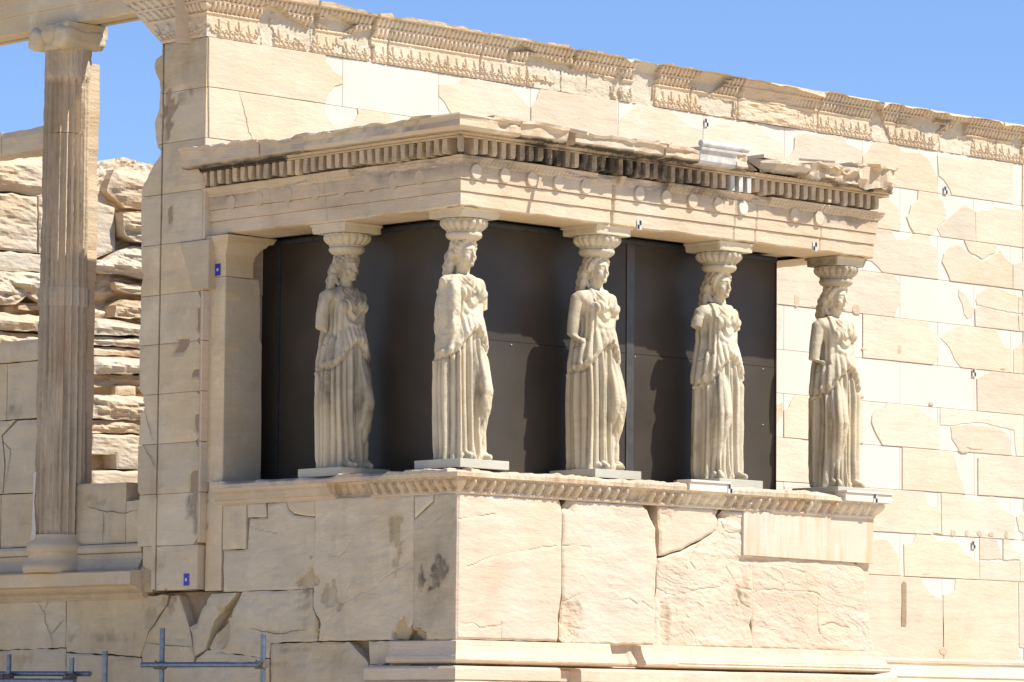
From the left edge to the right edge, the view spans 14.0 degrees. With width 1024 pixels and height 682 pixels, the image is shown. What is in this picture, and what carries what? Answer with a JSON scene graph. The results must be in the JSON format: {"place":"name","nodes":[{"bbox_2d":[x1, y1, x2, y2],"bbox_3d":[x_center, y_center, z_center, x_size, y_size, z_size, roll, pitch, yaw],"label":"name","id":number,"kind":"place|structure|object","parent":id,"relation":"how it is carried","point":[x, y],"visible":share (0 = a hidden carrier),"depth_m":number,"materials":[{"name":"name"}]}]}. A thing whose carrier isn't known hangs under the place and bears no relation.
{"place":"outdoors","nodes":[
{"label":"outdoors","id":0,"kind":"place"},
{"bbox_2d":[0,0,1023,163],"label":"sky","id":1,"kind":"structure","parent":0,"point":[961,57],"materials":[{"name":"blue"}]},
{"bbox_3d":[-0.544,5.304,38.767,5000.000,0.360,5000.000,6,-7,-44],"label":"ground","id":2,"kind":"structure","parent":0,"visible":0},
{"bbox_2d":[0,654,91,681],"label":"scaffolding","id":3,"kind":"object","parent":2,"relation":"on","point":[70,675],"visible":1,"depth_m":41.87,"materials":[{"name":"metal"}]},
{"bbox_2d":[0,156,153,482],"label":"ruined wall","id":4,"kind":"structure","parent":2,"relation":"on","point":[118,407],"depth_m":53.87,"materials":[{"name":"stone"}]},
{"bbox_2d":[102,651,107,681],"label":"scaffolding","id":5,"kind":"object","parent":2,"relation":"on","point":[105,667],"visible":1,"depth_m":41.15,"materials":[{"name":"metal"}]},
{"bbox_2d":[140,628,268,681],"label":"scaffolding","id":6,"kind":"object","parent":2,"relation":"on","point":[262,665],"visible":1,"depth_m":39.96,"materials":[{"name":"metal"}]},
{"bbox_2d":[0,37,422,681],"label":"temple wall","id":7,"kind":"structure","parent":2,"relation":"on","point":[116,601],"depth_m":42.36,"materials":[{"name":"stone"}]},
{"bbox_2d":[22,21,107,572],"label":"column","id":8,"kind":"structure","parent":7,"relation":"on","point":[66,326],"depth_m":43.61,"materials":[{"name":"stone"}]},
{"bbox_2d":[0,126,43,160],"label":"stone beam","id":9,"kind":"structure","parent":8,"relation":"attached to","point":[24,144],"depth_m":44.64,"materials":[{"name":"stone"}]},
{"bbox_2d":[0,0,139,45],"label":"stone beam","id":10,"kind":"structure","parent":8,"relation":"on","point":[20,20],"depth_m":44.04,"materials":[{"name":"stone"}]},
{"bbox_2d":[183,574,188,585],"bbox_3d":[-3.274,2.397,41.784,0.006,0.120,0.080,6,-7,-44],"label":"survey target","id":11,"kind":"object","parent":7,"relation":"attached to","point":[186,580],"visible":1,"depth_m":41.78,"materials":[{"name":"blue paint"}]},
{"bbox_2d":[203,234,275,590],"bbox_3d":[-2.798,0.741,41.963,0.645,3.570,0.480,6,-7,-44],"label":"pilaster","id":12,"kind":"object","parent":7,"relation":"attached to","point":[233,441],"visible":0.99,"depth_m":41.84,"materials":[{"name":"stone"}]},
{"bbox_2d":[215,264,219,275],"bbox_3d":[-2.965,-0.718,41.897,0.006,0.120,0.080,6,-7,-44],"label":"survey target","id":13,"kind":"object","parent":12,"relation":"attached to","point":[217,269],"visible":1,"depth_m":41.89,"materials":[{"name":"blue paint"}]},
{"bbox_2d":[209,467,897,681],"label":"porch podium","id":14,"kind":"object","parent":2,"relation":"on","point":[469,574],"visible":1,"depth_m":40.54,"materials":[{"name":"stone"}]},
{"bbox_2d":[298,221,389,477],"bbox_3d":[-1.643,0.098,40.835,0.661,2.498,0.640,6,-7,-44],"label":"caryatid","id":15,"kind":"object","parent":14,"relation":"on","point":[344,402],"visible":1,"depth_m":40.68,"materials":[{"name":"stone"}]},
{"bbox_2d":[414,206,508,470],"bbox_3d":[-0.462,-0.016,39.715,0.658,2.498,0.640,6,-7,-44],"label":"caryatid","id":16,"kind":"object","parent":14,"relation":"on","point":[462,391],"visible":1,"depth_m":39.53,"materials":[{"name":"stone"}]},
{"bbox_2d":[260,221,776,489],"bbox_3d":[0.093,0.291,42.853,4.514,2.490,3.030,6,-7,-44],"label":"protective screen","id":17,"kind":"object","parent":14,"relation":"on","point":[527,275],"visible":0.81,"depth_m":41.77,"materials":[{"name":"grey glass"}]},
{"bbox_2d":[549,224,640,479],"bbox_3d":[0.828,0.118,40.937,0.680,2.498,0.640,6,-7,-44],"label":"caryatid","id":18,"kind":"object","parent":14,"relation":"on","point":[595,404],"visible":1,"depth_m":40.77,"materials":[{"name":"stone"}]},
{"bbox_2d":[674,240,762,488],"bbox_3d":[2.095,0.252,42.150,0.675,2.498,0.640,6,-7,-44],"label":"caryatid","id":19,"kind":"object","parent":14,"relation":"on","point":[717,413],"visible":0.99,"depth_m":42.00,"materials":[{"name":"stone"}]},
{"bbox_2d":[728,484,732,493],"bbox_3d":[2.181,1.475,41.530,0.068,0.095,0.005,6,-7,-44],"label":"survey target","id":20,"kind":"object","parent":14,"relation":"attached to","point":[730,488],"visible":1,"depth_m":41.53,"materials":[{"name":"white paint"}]},
{"bbox_2d":[792,255,878,493],"bbox_3d":[3.374,0.377,43.378,0.679,2.498,0.640,6,-7,-44],"label":"caryatid","id":21,"kind":"object","parent":14,"relation":"on","point":[835,386],"visible":0.99,"depth_m":43.23,"materials":[{"name":"stone"}]},
{"bbox_2d":[873,494,877,502],"bbox_3d":[3.765,1.630,43.049,0.068,0.095,0.005,6,-7,-44],"label":"survey target","id":22,"kind":"object","parent":14,"relation":"attached to","point":[875,498],"visible":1,"depth_m":43.05,"materials":[{"name":"white paint"}]},
{"bbox_2d":[123,0,1023,681],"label":"temple wall","id":23,"kind":"structure","parent":2,"relation":"on","point":[933,312],"depth_m":48.96,"materials":[{"name":"stone"}]},
{"bbox_2d":[178,112,898,267],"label":"porch entablature","id":24,"kind":"structure","parent":23,"relation":"attached to","point":[511,170],"depth_m":40.98,"materials":[{"name":"stone"}]},
{"bbox_2d":[547,123,588,134],"bbox_3d":[0.539,-2.042,40.052,0.472,0.158,0.044,-3,-6,33],"label":"stone fragment","id":25,"kind":"object","parent":24,"relation":"on","point":[579,131],"visible":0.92,"depth_m":39.98,"materials":[{"name":"stone"}]},
{"bbox_2d":[637,220,641,229],"bbox_3d":[1.258,-1.147,41.041,0.068,0.095,0.005,6,-7,-44],"label":"survey target","id":26,"kind":"object","parent":24,"relation":"attached to","point":[639,224],"visible":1,"depth_m":41.04,"materials":[{"name":"white paint"}]},
{"bbox_2d":[813,242,816,250],"bbox_3d":[3.121,-0.974,42.828,0.068,0.095,0.005,6,-7,-44],"label":"survey target","id":27,"kind":"object","parent":24,"relation":"attached to","point":[814,246],"visible":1,"depth_m":42.83,"materials":[{"name":"white paint"}]},
{"bbox_2d":[799,157,834,162],"bbox_3d":[3.120,-1.848,42.519,0.371,0.064,0.036,0,-5,3],"label":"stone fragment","id":28,"kind":"object","parent":24,"relation":"on","point":[815,160],"visible":1,"depth_m":42.51,"materials":[{"name":"stone"}]},
{"bbox_2d":[704,118,708,126],"bbox_3d":[2.211,-2.479,47.221,0.068,0.095,0.005,6,-7,-44],"label":"survey target","id":29,"kind":"object","parent":23,"relation":"attached to","point":[706,122],"visible":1,"depth_m":47.22,"materials":[{"name":"white paint"}]},
{"bbox_2d":[944,186,947,193],"bbox_3d":[5.225,-1.815,50.079,0.068,0.095,0.005,6,-7,-44],"label":"survey target","id":30,"kind":"object","parent":23,"relation":"attached to","point":[945,189],"visible":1,"depth_m":50.08,"materials":[{"name":"white paint"}]},
{"bbox_2d":[972,541,975,548],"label":"survey target","id":31,"kind":"object","parent":23,"relation":"attached to","point":[973,544],"visible":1,"depth_m":50.04,"materials":[{"name":"white paint"}]},
{"bbox_2d":[972,369,975,376],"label":"survey target","id":32,"kind":"object","parent":23,"relation":"attached to","point":[973,372],"visible":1,"depth_m":50.24,"materials":[{"name":"white paint"}]}
]}

